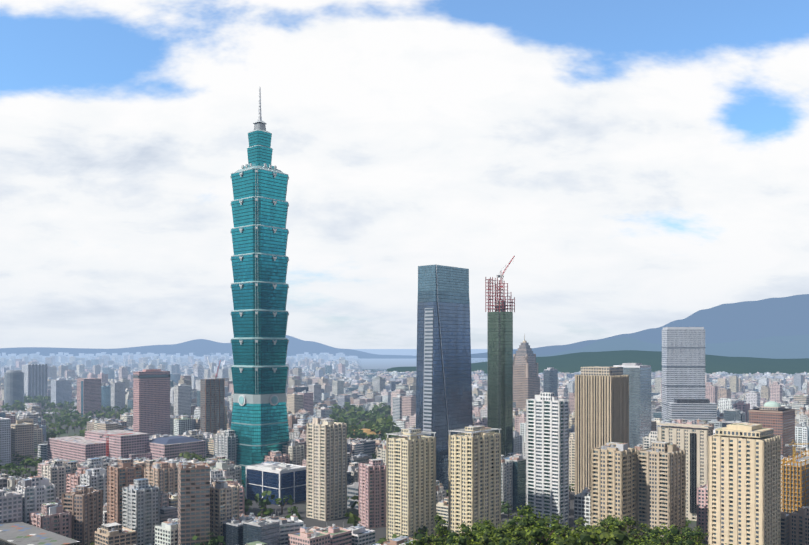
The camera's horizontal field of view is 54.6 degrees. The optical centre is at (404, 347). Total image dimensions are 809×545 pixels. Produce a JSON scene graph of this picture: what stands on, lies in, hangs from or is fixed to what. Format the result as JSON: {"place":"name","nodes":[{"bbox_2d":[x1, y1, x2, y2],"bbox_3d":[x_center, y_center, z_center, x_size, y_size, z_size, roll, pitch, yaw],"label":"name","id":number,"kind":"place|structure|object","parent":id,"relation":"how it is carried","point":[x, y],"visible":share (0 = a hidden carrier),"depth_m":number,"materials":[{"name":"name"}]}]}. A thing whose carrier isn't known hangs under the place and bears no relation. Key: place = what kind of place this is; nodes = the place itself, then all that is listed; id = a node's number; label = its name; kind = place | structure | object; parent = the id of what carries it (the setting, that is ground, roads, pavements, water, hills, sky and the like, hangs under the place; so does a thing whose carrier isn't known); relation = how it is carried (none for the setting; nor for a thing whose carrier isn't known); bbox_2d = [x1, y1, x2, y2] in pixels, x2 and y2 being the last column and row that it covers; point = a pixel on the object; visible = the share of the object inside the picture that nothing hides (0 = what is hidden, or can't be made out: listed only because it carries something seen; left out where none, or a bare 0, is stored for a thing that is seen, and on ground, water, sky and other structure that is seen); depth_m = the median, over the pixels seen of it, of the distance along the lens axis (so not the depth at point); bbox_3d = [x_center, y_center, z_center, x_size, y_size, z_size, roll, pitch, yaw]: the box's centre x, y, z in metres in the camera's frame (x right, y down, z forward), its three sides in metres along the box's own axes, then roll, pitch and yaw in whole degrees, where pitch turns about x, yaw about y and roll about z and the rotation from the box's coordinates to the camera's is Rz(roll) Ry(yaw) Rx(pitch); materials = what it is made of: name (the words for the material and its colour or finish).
{"place":"outdoors","nodes":[
{"label":"outdoors","id":0,"kind":"place"},
{"bbox_2d":[0,335,416,358],"bbox_3d":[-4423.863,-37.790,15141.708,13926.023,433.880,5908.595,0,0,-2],"label":"mountain","id":1,"kind":"structure","parent":0,"point":[200,347],"depth_m":14161.57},
{"bbox_2d":[1,349,707,544],"bbox_3d":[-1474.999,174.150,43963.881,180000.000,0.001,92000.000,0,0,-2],"label":"ground","id":2,"kind":"structure","parent":0,"point":[376,365],"depth_m":1067.56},
{"bbox_2d":[0,352,360,363],"bbox_3d":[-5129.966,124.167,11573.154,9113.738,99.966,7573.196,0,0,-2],"label":"city","id":3,"kind":"object","parent":2,"relation":"on","point":[297,357],"visible":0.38,"depth_m":10446.10,"materials":[{"name":"grey concrete"}]},
{"bbox_2d":[0,355,361,373],"bbox_3d":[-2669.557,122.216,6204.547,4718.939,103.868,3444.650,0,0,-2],"label":"city","id":4,"kind":"object","parent":2,"relation":"on","point":[306,364],"visible":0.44,"depth_m":5961.63,"materials":[{"name":"grey concrete"}]},
{"bbox_2d":[205,87,305,491],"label":"skyscraper","id":5,"kind":"structure","parent":2,"relation":"on","point":[259,286],"depth_m":961.78,"materials":[{"name":"teal glass"}]},
{"bbox_2d":[0,395,690,544],"bbox_3d":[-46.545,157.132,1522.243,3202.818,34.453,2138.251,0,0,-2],"label":"city trees","id":6,"kind":"object","parent":2,"relation":"on","point":[381,423],"visible":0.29,"depth_m":1542.22,"materials":[{"name":"green plant"}]},
{"bbox_2d":[0,256,808,544],"bbox_3d":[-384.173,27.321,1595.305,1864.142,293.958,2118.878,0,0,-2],"label":"high-rise buildings","id":7,"kind":"structure","parent":2,"relation":"on","point":[451,448],"depth_m":852.98,"materials":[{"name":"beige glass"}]},
{"bbox_2d":[0,400,808,544],"bbox_3d":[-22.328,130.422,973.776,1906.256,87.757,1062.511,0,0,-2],"label":"city","id":8,"kind":"object","parent":2,"relation":"on","point":[103,500],"visible":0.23,"depth_m":707.82,"materials":[{"name":"grey concrete"}]},
{"bbox_2d":[0,373,808,434],"bbox_3d":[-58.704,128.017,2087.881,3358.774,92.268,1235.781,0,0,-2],"label":"city","id":9,"kind":"object","parent":2,"relation":"on","point":[309,402],"visible":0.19,"depth_m":2030.97,"materials":[{"name":"grey concrete"}]},
{"bbox_2d":[0,362,808,391],"bbox_3d":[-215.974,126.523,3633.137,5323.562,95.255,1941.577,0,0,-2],"label":"city","id":10,"kind":"object","parent":2,"relation":"on","point":[354,380],"visible":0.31,"depth_m":3645.35,"materials":[{"name":"grey concrete"}]},
{"bbox_2d":[398,502,731,544],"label":"wood","id":11,"kind":"object","parent":2,"relation":"on","point":[528,529],"visible":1,"depth_m":343.02,"materials":[{"name":"green plant"}]},
{"bbox_2d":[473,334,808,362],"bbox_3d":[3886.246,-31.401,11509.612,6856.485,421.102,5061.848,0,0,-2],"label":"mountain","id":12,"kind":"structure","parent":2,"relation":"on","point":[785,347],"depth_m":10723.35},
{"bbox_2d":[0,0,808,348],"label":"sky","id":13,"kind":"structure","parent":0,"point":[640,165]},
{"bbox_2d":[362,350,808,374],"bbox_3d":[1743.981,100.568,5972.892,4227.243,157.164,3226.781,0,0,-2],"label":"hill","id":14,"kind":"structure","parent":0,"point":[571,363],"depth_m":5475.13,"materials":[{"name":"green plant"}]},
{"bbox_2d":[471,294,808,357],"bbox_3d":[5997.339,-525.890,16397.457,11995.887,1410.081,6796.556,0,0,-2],"label":"mountain","id":15,"kind":"structure","parent":0,"point":[758,319],"depth_m":15419.41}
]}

